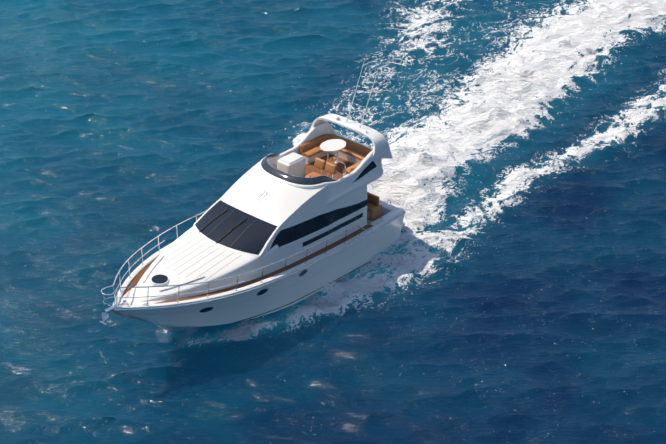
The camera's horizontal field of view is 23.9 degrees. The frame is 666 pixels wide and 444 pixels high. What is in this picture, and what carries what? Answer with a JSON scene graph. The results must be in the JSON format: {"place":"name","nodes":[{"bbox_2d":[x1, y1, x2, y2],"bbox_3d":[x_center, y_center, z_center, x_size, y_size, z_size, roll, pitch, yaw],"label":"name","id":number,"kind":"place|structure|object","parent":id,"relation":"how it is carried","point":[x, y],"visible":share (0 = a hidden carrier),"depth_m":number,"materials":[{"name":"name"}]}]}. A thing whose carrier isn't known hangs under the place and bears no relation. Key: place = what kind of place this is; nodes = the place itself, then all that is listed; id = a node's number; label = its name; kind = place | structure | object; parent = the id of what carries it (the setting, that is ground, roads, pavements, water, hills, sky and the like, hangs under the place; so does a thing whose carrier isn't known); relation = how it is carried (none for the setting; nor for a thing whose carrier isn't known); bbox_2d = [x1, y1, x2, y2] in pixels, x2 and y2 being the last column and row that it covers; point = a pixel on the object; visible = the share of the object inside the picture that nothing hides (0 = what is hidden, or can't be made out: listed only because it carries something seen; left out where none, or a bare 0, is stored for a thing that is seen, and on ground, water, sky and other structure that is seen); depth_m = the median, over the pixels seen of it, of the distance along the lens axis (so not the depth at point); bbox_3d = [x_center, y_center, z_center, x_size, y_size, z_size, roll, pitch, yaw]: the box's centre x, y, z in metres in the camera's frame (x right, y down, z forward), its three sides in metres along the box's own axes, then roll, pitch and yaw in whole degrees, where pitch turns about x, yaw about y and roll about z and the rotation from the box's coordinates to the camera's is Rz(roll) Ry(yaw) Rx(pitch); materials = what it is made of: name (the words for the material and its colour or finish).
{"place":"outdoors","nodes":[
{"label":"outdoors","id":0,"kind":"place"},
{"bbox_2d":[0,0,665,443],"bbox_3d":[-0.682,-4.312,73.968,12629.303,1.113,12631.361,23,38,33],"label":"sea","id":1,"kind":"structure","parent":0,"point":[508,286],"depth_m":67.94,"materials":[{"name":"liquid"}]},
{"bbox_2d":[100,63,406,331],"bbox_3d":[-3.116,-0.550,60.715,4.966,8.253,15.790,24,35,32],"label":"yacht","id":2,"kind":"object","parent":1,"relation":"on","point":[307,215],"visible":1,"depth_m":60.66,"materials":[{"name":"paint"}]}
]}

